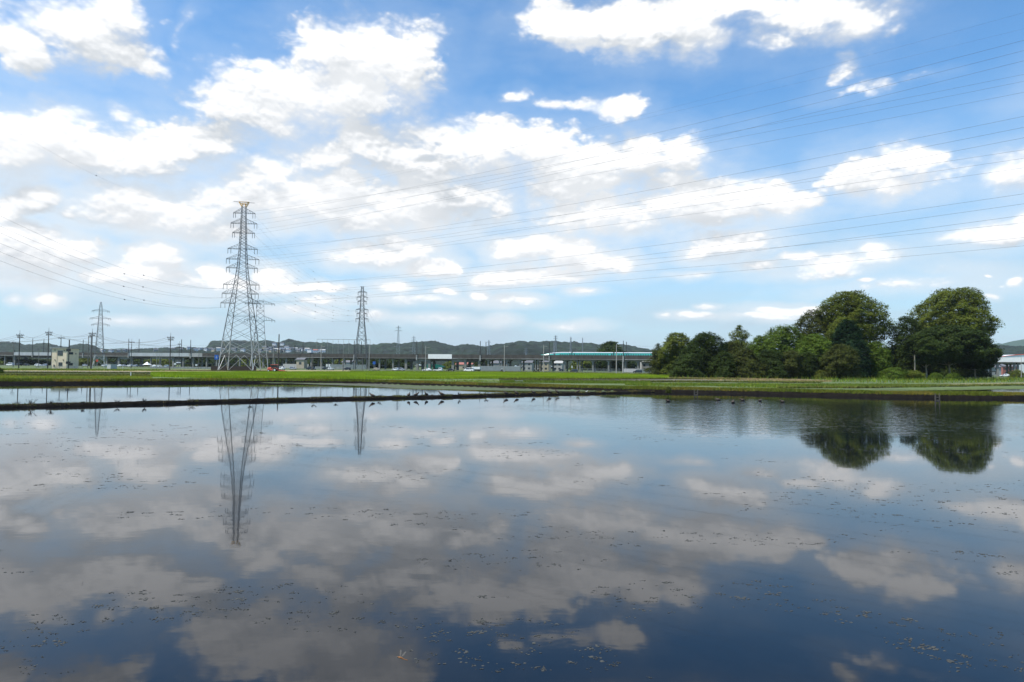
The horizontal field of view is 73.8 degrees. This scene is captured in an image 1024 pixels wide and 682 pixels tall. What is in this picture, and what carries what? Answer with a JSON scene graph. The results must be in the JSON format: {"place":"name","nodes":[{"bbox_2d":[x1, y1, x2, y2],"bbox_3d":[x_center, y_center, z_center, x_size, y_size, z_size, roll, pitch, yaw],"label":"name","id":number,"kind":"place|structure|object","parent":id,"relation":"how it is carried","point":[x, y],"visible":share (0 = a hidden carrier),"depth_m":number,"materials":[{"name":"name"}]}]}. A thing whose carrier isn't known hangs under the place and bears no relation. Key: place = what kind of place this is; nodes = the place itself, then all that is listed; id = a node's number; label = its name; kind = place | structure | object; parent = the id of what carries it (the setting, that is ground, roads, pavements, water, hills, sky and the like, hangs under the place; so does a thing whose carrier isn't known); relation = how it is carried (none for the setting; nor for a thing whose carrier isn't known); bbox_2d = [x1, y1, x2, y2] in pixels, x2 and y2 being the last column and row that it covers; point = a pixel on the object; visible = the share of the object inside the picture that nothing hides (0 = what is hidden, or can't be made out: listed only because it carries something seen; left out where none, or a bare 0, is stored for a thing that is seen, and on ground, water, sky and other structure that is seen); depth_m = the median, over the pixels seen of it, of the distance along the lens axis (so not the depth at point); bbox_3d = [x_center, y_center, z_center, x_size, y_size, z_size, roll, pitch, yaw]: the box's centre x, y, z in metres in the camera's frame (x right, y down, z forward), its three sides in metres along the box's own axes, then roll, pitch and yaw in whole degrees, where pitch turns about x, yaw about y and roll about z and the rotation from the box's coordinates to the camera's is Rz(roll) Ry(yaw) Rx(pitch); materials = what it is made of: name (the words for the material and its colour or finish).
{"place":"outdoors","nodes":[
{"label":"outdoors","id":0,"kind":"place"},
{"bbox_2d":[52,348,79,368],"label":"building","id":1,"kind":"structure","parent":0,"point":[59,357],"depth_m":283.49,"materials":[{"name":"concrete"}]},
{"bbox_2d":[0,339,652,365],"bbox_3d":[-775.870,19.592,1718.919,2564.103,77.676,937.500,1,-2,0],"label":"hills","id":2,"kind":"structure","parent":0,"point":[435,347],"depth_m":1616.96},
{"bbox_2d":[20,349,636,367],"bbox_3d":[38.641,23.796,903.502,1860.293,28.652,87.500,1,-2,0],"label":"hills","id":3,"kind":"structure","parent":0,"point":[514,362],"depth_m":896.00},
{"bbox_2d":[465,344,552,365],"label":"hills","id":4,"kind":"structure","parent":0,"point":[515,349],"depth_m":1115.07,"materials":[{"name":"plant"}]},
{"bbox_2d":[350,370,668,374],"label":"grass","id":5,"kind":"structure","parent":0,"point":[520,371],"depth_m":286.98,"materials":[{"name":"plant"}]},
{"bbox_2d":[0,383,1023,681],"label":"water","id":6,"kind":"structure","parent":0,"point":[74,543],"depth_m":12.84,"materials":[{"name":"blue liquid"}]},
{"bbox_2d":[0,391,654,407],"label":"dike","id":7,"kind":"structure","parent":6,"relation":"in","point":[202,401],"depth_m":58.21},
{"bbox_2d":[0,390,652,406],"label":"grass","id":8,"kind":"structure","parent":7,"relation":"on","point":[265,398],"depth_m":64.28,"materials":[{"name":"plant"}]},
{"bbox_2d":[1,422,1023,678],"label":"floating scum","id":9,"kind":"object","parent":6,"relation":"on","point":[923,646],"visible":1,"depth_m":9.23,"materials":[{"name":"brown"}]},
{"bbox_2d":[0,364,1023,391],"bbox_3d":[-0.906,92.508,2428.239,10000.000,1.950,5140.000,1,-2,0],"label":"ground","id":10,"kind":"structure","parent":0,"point":[528,389],"depth_m":134.35,"materials":[{"name":"plant"}]},
{"bbox_2d":[16,358,40,364],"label":"broadleaf tree","id":11,"kind":"object","parent":10,"relation":"on","point":[30,361],"visible":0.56,"depth_m":531.54,"materials":[{"name":"green plant"}]},
{"bbox_2d":[0,373,149,375],"bbox_3d":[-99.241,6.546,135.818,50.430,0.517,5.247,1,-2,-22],"label":"grass","id":12,"kind":"structure","parent":10,"relation":"on","point":[72,374],"depth_m":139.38,"materials":[{"name":"plant"}]},
{"bbox_2d":[0,374,152,377],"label":"grass","id":13,"kind":"structure","parent":10,"relation":"on","point":[72,376],"depth_m":123.49,"materials":[{"name":"plant"}]},
{"bbox_2d":[4,371,149,372],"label":"grass","id":14,"kind":"structure","parent":10,"relation":"on","point":[73,372],"depth_m":171.80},
{"bbox_2d":[1,368,164,370],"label":"grass","id":15,"kind":"structure","parent":10,"relation":"on","point":[52,369],"depth_m":225.68,"materials":[{"name":"plant"}]},
{"bbox_2d":[78,358,98,365],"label":"broadleaf tree","id":16,"kind":"object","parent":10,"relation":"on","point":[82,361],"visible":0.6,"depth_m":534.46,"materials":[{"name":"green plant"}]},
{"bbox_2d":[91,302,110,367],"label":"lattice pylon","id":17,"kind":"object","parent":10,"relation":"on","point":[102,336],"visible":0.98,"depth_m":330.40,"materials":[{"name":"metal"}]},
{"bbox_2d":[12,369,271,370],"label":"grass","id":18,"kind":"structure","parent":10,"relation":"on","point":[172,370],"depth_m":247.77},
{"bbox_2d":[139,359,178,365],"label":"broadleaf tree","id":19,"kind":"object","parent":10,"relation":"on","point":[164,362],"visible":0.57,"depth_m":533.46,"materials":[{"name":"green plant"}]},
{"bbox_2d":[150,366,210,368],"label":"guard rail","id":20,"kind":"object","parent":10,"relation":"on","point":[184,367],"visible":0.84,"depth_m":344.64,"materials":[{"name":"metal"}]},
{"bbox_2d":[179,358,211,366],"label":"broadleaf tree","id":21,"kind":"object","parent":10,"relation":"on","point":[196,361],"visible":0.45,"depth_m":533.62,"materials":[{"name":"green plant"}]},
{"bbox_2d":[208,358,238,366],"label":"broadleaf tree","id":22,"kind":"object","parent":10,"relation":"on","point":[232,361],"visible":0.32,"depth_m":532.19,"materials":[{"name":"green plant"}]},
{"bbox_2d":[211,366,255,370],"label":"retaining fence","id":23,"kind":"object","parent":10,"relation":"on","point":[233,368],"visible":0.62,"depth_m":271.70,"materials":[{"name":"metal"}]},
{"bbox_2d":[218,201,260,370],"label":"lattice pylon","id":24,"kind":"object","parent":10,"relation":"on","point":[245,245],"visible":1,"depth_m":263.20,"materials":[{"name":"metal"}]},
{"bbox_2d":[223,246,1016,303],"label":"power line","id":25,"kind":"object","parent":24,"relation":"attached to","point":[667,276],"visible":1,"depth_m":159.82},
{"bbox_2d":[227,158,1022,259],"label":"power line","id":26,"kind":"object","parent":24,"relation":"attached to","point":[664,209],"visible":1,"depth_m":161.36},
{"bbox_2d":[236,168,1018,267],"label":"power line","id":27,"kind":"object","parent":24,"relation":"attached to","point":[688,214],"visible":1,"depth_m":157.05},
{"bbox_2d":[233,81,1022,223],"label":"power line","id":28,"kind":"object","parent":24,"relation":"attached to","point":[678,148],"visible":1,"depth_m":160.69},
{"bbox_2d":[239,150,1019,248],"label":"power line","id":29,"kind":"object","parent":24,"relation":"attached to","point":[680,199],"visible":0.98,"depth_m":159.84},
{"bbox_2d":[245,223,1017,284],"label":"power line","id":30,"kind":"object","parent":24,"relation":"attached to","point":[676,256],"visible":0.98,"depth_m":158.62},
{"bbox_2d":[243,74,1022,212],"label":"power line","id":31,"kind":"object","parent":24,"relation":"attached to","point":[680,141],"visible":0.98,"depth_m":159.16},
{"bbox_2d":[247,237,1023,293],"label":"power line","id":32,"kind":"object","parent":24,"relation":"attached to","point":[685,267],"visible":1,"depth_m":157.59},
{"bbox_2d":[252,92,1022,230],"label":"power line","id":33,"kind":"object","parent":24,"relation":"attached to","point":[682,157],"visible":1,"depth_m":159.82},
{"bbox_2d":[258,61,1020,233],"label":"power line","id":34,"kind":"object","parent":24,"relation":"attached to","point":[672,146],"visible":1,"depth_m":141.31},
{"bbox_2d":[258,50,1023,224],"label":"power line","id":35,"kind":"object","parent":24,"relation":"attached to","point":[683,135],"visible":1,"depth_m":139.78,"materials":[{"name":"metal"}]},
{"bbox_2d":[264,204,1019,294],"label":"power line","id":36,"kind":"object","parent":24,"relation":"attached to","point":[695,248],"visible":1,"depth_m":138.50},
{"bbox_2d":[263,138,1020,268],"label":"power line","id":37,"kind":"object","parent":24,"relation":"attached to","point":[695,199],"visible":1,"depth_m":138.87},
{"bbox_2d":[266,194,1019,285],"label":"power line","id":38,"kind":"object","parent":24,"relation":"attached to","point":[692,240],"visible":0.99,"depth_m":138.03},
{"bbox_2d":[264,116,1022,249],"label":"power line","id":39,"kind":"object","parent":24,"relation":"attached to","point":[700,180],"visible":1,"depth_m":137.38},
{"bbox_2d":[268,41,1019,212],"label":"power line","id":40,"kind":"object","parent":24,"relation":"attached to","point":[695,123],"visible":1,"depth_m":142.23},
{"bbox_2d":[267,127,1022,259],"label":"power line","id":41,"kind":"object","parent":24,"relation":"attached to","point":[692,191],"visible":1,"depth_m":139.54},
{"bbox_2d":[272,215,1022,303],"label":"power line","id":42,"kind":"object","parent":24,"relation":"attached to","point":[701,257],"visible":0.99,"depth_m":138.33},
{"bbox_2d":[0,377,499,381],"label":"grass","id":43,"kind":"structure","parent":10,"relation":"on","point":[269,380],"depth_m":114.99,"materials":[{"name":"plant"}]},
{"bbox_2d":[234,358,267,366],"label":"broadleaf tree","id":44,"kind":"object","parent":10,"relation":"on","point":[243,362],"visible":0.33,"depth_m":532.06,"materials":[{"name":"green plant"}]},
{"bbox_2d":[244,299,274,368],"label":"lattice pylon","id":45,"kind":"object","parent":10,"relation":"on","point":[259,332],"visible":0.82,"depth_m":283.79,"materials":[{"name":"metal"}]},
{"bbox_2d":[261,358,295,366],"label":"broadleaf tree","id":46,"kind":"object","parent":10,"relation":"on","point":[290,361],"visible":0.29,"depth_m":532.92,"materials":[{"name":"green plant"}]},
{"bbox_2d":[295,358,307,368],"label":"house","id":47,"kind":"structure","parent":10,"relation":"on","point":[301,363],"depth_m":437.97,"materials":[{"name":"grey tile"}]},
{"bbox_2d":[307,359,331,366],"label":"broadleaf tree","id":48,"kind":"object","parent":10,"relation":"on","point":[314,361],"visible":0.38,"depth_m":532.28,"materials":[{"name":"green plant"}]},
{"bbox_2d":[331,364,365,368],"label":"sheet fence","id":49,"kind":"object","parent":10,"relation":"on","point":[345,365],"visible":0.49,"depth_m":437.61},
{"bbox_2d":[353,286,368,369],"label":"lattice pylon","id":50,"kind":"object","parent":10,"relation":"on","point":[364,328],"visible":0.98,"depth_m":405.41,"materials":[{"name":"metal"}]},
{"bbox_2d":[358,359,387,368],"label":"broadleaf tree","id":51,"kind":"object","parent":10,"relation":"on","point":[377,363],"visible":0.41,"depth_m":533.57,"materials":[{"name":"green plant"}]},
{"bbox_2d":[382,359,415,368],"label":"broadleaf tree","id":52,"kind":"object","parent":10,"relation":"on","point":[389,364],"visible":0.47,"depth_m":531.99,"materials":[{"name":"green plant"}]},
{"bbox_2d":[150,371,669,378],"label":"rice crop","id":53,"kind":"object","parent":10,"relation":"on","point":[351,374],"visible":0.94,"depth_m":164.63,"materials":[{"name":"plant"}]},
{"bbox_2d":[480,366,520,370],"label":"sheet fence","id":54,"kind":"object","parent":10,"relation":"on","point":[499,368],"visible":0.91,"depth_m":403.60,"materials":[{"name":"metal"}]},
{"bbox_2d":[0,352,1023,375],"bbox_3d":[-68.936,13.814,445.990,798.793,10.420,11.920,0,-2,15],"label":"railway viaduct","id":55,"kind":"object","parent":10,"relation":"on","point":[638,359],"visible":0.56,"depth_m":444.73,"materials":[{"name":"concrete"}]},
{"bbox_2d":[544,352,663,354],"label":"bullet train","id":56,"kind":"object","parent":55,"relation":"on","point":[602,353],"visible":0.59,"depth_m":409.65,"materials":[{"name":"teal paint"}]},
{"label":"catenary mast","id":57,"kind":"object","parent":55,"relation":"attached to","visible":0},
{"bbox_2d":[164,345,889,348],"bbox_3d":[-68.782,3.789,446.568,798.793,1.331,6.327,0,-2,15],"label":"overhead wire","id":58,"kind":"object","parent":57,"relation":"attached to","point":[357,347],"visible":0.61,"depth_m":458.33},
{"bbox_2d":[499,379,649,383],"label":"grass","id":59,"kind":"structure","parent":10,"relation":"on","point":[571,381],"depth_m":119.28,"materials":[{"name":"plant"}]},
{"bbox_2d":[568,361,591,370],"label":"broadleaf tree","id":60,"kind":"object","parent":10,"relation":"on","point":[585,364],"visible":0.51,"depth_m":533.90,"materials":[{"name":"green plant"}]},
{"bbox_2d":[590,341,630,370],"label":"broadleaf tree","id":61,"kind":"object","parent":10,"relation":"on","point":[608,346],"visible":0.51,"depth_m":472.92,"materials":[{"name":"green plant"}]},
{"bbox_2d":[498,377,740,378],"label":"grass","id":62,"kind":"structure","parent":10,"relation":"on","point":[614,378],"depth_m":157.39,"materials":[{"name":"plant"}]},
{"bbox_2d":[499,378,739,379],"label":"levee","id":63,"kind":"structure","parent":10,"relation":"on","point":[591,379],"depth_m":151.16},
{"bbox_2d":[642,343,668,374],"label":"sparse tree","id":64,"kind":"object","parent":10,"relation":"on","point":[653,362],"visible":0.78,"depth_m":227.56,"materials":[{"name":"green plant"}]},
{"bbox_2d":[524,380,818,382],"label":"levee","id":65,"kind":"structure","parent":10,"relation":"on","point":[729,381],"depth_m":136.86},
{"bbox_2d":[509,379,821,382],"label":"grass","id":66,"kind":"structure","parent":65,"relation":"on","point":[808,381],"depth_m":134.86,"materials":[{"name":"plant"}]},
{"bbox_2d":[654,332,690,373],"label":"broadleaf tree","id":67,"kind":"object","parent":10,"relation":"on","point":[672,347],"visible":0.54,"depth_m":223.76,"materials":[{"name":"green plant"}]},
{"bbox_2d":[669,352,704,377],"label":"bush","id":68,"kind":"object","parent":10,"relation":"on","point":[689,364],"visible":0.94,"depth_m":194.44,"materials":[{"name":"green plant"}]},
{"bbox_2d":[679,332,728,377],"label":"tree","id":69,"kind":"object","parent":10,"relation":"on","point":[700,344],"visible":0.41,"depth_m":207.49,"materials":[{"name":"green plant"}]},
{"bbox_2d":[707,351,741,377],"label":"bush","id":70,"kind":"object","parent":10,"relation":"on","point":[722,362],"visible":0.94,"depth_m":195.13,"materials":[{"name":"green plant"}]},
{"bbox_2d":[717,340,745,356],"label":"broadleaf tree","id":71,"kind":"object","parent":10,"relation":"on","point":[733,347],"visible":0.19,"depth_m":214.03,"materials":[{"name":"green plant"}]},
{"bbox_2d":[727,325,751,350],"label":"sparse tree","id":72,"kind":"object","parent":10,"relation":"on","point":[742,335],"visible":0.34,"depth_m":235.81,"materials":[{"name":"green plant"}]},
{"bbox_2d":[731,348,769,378],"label":"bush","id":73,"kind":"object","parent":10,"relation":"on","point":[748,362],"visible":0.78,"depth_m":194.04,"materials":[{"name":"green plant"}]},
{"bbox_2d":[667,376,836,381],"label":"grass","id":74,"kind":"structure","parent":10,"relation":"on","point":[762,379],"depth_m":166.76,"materials":[{"name":"plant"}]},
{"bbox_2d":[747,335,770,363],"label":"broadleaf tree","id":75,"kind":"object","parent":10,"relation":"on","point":[753,346],"visible":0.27,"depth_m":222.22,"materials":[{"name":"green plant"}]},
{"bbox_2d":[755,349,787,378],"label":"bush","id":76,"kind":"object","parent":10,"relation":"on","point":[775,370],"visible":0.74,"depth_m":194.30,"materials":[{"name":"green plant"}]},
{"bbox_2d":[756,324,814,359],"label":"broadleaf tree","id":77,"kind":"object","parent":10,"relation":"on","point":[780,339],"visible":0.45,"depth_m":217.61,"materials":[{"name":"green plant"}]},
{"bbox_2d":[625,381,948,387],"bbox_3d":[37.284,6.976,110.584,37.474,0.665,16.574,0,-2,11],"label":"grass","id":78,"kind":"structure","parent":10,"relation":"on","point":[757,384],"depth_m":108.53,"materials":[{"name":"plant"}]},
{"bbox_2d":[779,349,806,378],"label":"bush","id":79,"kind":"object","parent":10,"relation":"on","point":[793,368],"visible":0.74,"depth_m":194.64,"materials":[{"name":"green plant"}]},
{"bbox_2d":[792,309,827,339],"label":"broadleaf tree","id":80,"kind":"object","parent":10,"relation":"on","point":[810,326],"visible":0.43,"depth_m":229.58,"materials":[{"name":"green plant"}]},
{"bbox_2d":[799,351,821,378],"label":"bush","id":81,"kind":"object","parent":10,"relation":"on","point":[811,361],"visible":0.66,"depth_m":195.35,"materials":[{"name":"green plant"}]},
{"bbox_2d":[793,332,833,373],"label":"broadleaf tree","id":82,"kind":"object","parent":10,"relation":"on","point":[811,342],"visible":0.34,"depth_m":202.92,"materials":[{"name":"green plant"}]},
{"bbox_2d":[818,344,862,379],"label":"round bush","id":83,"kind":"object","parent":10,"relation":"on","point":[843,364],"visible":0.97,"depth_m":191.82,"materials":[{"name":"green plant"}]},
{"bbox_2d":[828,319,872,377],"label":"broadleaf tree","id":84,"kind":"object","parent":10,"relation":"on","point":[851,335],"visible":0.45,"depth_m":205.57,"materials":[{"name":"green plant"}]},
{"bbox_2d":[814,290,896,346],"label":"broadleaf tree","id":85,"kind":"object","parent":10,"relation":"on","point":[852,305],"visible":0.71,"depth_m":219.40,"materials":[{"name":"green plant"}]},
{"bbox_2d":[863,340,893,378],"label":"broadleaf tree","id":86,"kind":"object","parent":10,"relation":"on","point":[881,359],"visible":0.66,"depth_m":205.60,"materials":[{"name":"green plant"}]},
{"bbox_2d":[878,366,909,379],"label":"shrub","id":87,"kind":"object","parent":10,"relation":"on","point":[895,374],"visible":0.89,"depth_m":193.18,"materials":[{"name":"green plant"}]},
{"bbox_2d":[777,385,1023,387],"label":"levee","id":88,"kind":"structure","parent":10,"relation":"on","point":[901,387],"depth_m":108.71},
{"bbox_2d":[775,383,1023,387],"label":"grass","id":89,"kind":"structure","parent":88,"relation":"on","point":[909,385],"depth_m":109.61,"materials":[{"name":"plant"}]},
{"bbox_2d":[885,315,934,375],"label":"broadleaf tree","id":90,"kind":"object","parent":10,"relation":"on","point":[899,359],"visible":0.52,"depth_m":214.36,"materials":[{"name":"green plant"}]},
{"bbox_2d":[903,370,926,379],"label":"shrub","id":91,"kind":"object","parent":10,"relation":"on","point":[915,374],"visible":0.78,"depth_m":193.58,"materials":[{"name":"green plant"}]},
{"bbox_2d":[900,329,948,378],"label":"broadleaf tree","id":92,"kind":"object","parent":10,"relation":"on","point":[929,345],"visible":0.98,"depth_m":200.27,"materials":[{"name":"green plant"}]},
{"bbox_2d":[926,373,945,379],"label":"shrub","id":93,"kind":"object","parent":10,"relation":"on","point":[936,375],"visible":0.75,"depth_m":193.75,"materials":[{"name":"green plant"}]},
{"bbox_2d":[900,324,991,372],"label":"broadleaf tree","id":94,"kind":"object","parent":10,"relation":"on","point":[965,343],"visible":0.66,"depth_m":201.69,"materials":[{"name":"green plant"}]},
{"bbox_2d":[905,286,1004,368],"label":"broadleaf tree","id":95,"kind":"object","parent":10,"relation":"on","point":[969,305],"visible":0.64,"depth_m":228.16,"materials":[{"name":"green plant"}]},
{"bbox_2d":[945,373,964,380],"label":"shrub","id":96,"kind":"object","parent":10,"relation":"on","point":[956,376],"visible":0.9,"depth_m":193.74,"materials":[{"name":"green plant"}]},
{"bbox_2d":[923,362,994,377],"bbox_3d":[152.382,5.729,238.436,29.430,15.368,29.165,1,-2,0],"label":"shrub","id":97,"kind":"object","parent":10,"relation":"on","point":[940,368],"visible":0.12,"depth_m":231.23,"materials":[{"name":"green plant"}]},
{"bbox_2d":[953,335,1004,378],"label":"broadleaf tree","id":98,"kind":"object","parent":10,"relation":"on","point":[995,355],"visible":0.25,"depth_m":214.87,"materials":[{"name":"green plant"}]},
{"bbox_2d":[1008,369,1023,377],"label":"shrub","id":99,"kind":"object","parent":10,"relation":"on","point":[1015,373],"visible":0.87,"depth_m":298.95,"materials":[{"name":"green plant"}]},
{"bbox_2d":[0,380,1023,398],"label":"bank","id":100,"kind":"structure","parent":0,"point":[982,396],"depth_m":93.17,"materials":[{"name":"plant"}]},
{"bbox_2d":[0,378,1023,395],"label":"grass","id":101,"kind":"structure","parent":100,"relation":"on","point":[949,393],"depth_m":92.70,"materials":[{"name":"plant"}]},
{"bbox_2d":[0,0,1023,366],"label":"sky","id":102,"kind":"structure","parent":0,"point":[202,105],"materials":[{"name":"blue"}]},
{"bbox_2d":[521,360,534,370],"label":"house","id":103,"kind":"structure","parent":0,"point":[529,365],"depth_m":466.88,"materials":[{"name":"concrete"}]},
{"bbox_2d":[554,361,563,370],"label":"house","id":104,"kind":"structure","parent":0,"point":[558,365],"depth_m":452.05,"materials":[{"name":"white concrete"}]},
{"bbox_2d":[640,345,1023,355],"bbox_3d":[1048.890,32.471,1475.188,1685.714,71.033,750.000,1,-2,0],"label":"hills","id":105,"kind":"structure","parent":0,"point":[1013,350],"depth_m":1438.33,"materials":[{"name":"plant"}]},
{"bbox_2d":[667,374,1023,382],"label":"grass","id":106,"kind":"structure","parent":0,"point":[980,379],"depth_m":175.53,"materials":[{"name":"plant"}]},
{"bbox_2d":[885,389,1023,391],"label":"water","id":107,"kind":"structure","parent":0,"point":[1008,390],"depth_m":101.81,"materials":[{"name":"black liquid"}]},
{"bbox_2d":[996,339,1023,345],"bbox_3d":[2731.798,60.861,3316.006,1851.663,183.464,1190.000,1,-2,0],"label":"mountains","id":108,"kind":"structure","parent":0,"point":[1017,343],"depth_m":3347.36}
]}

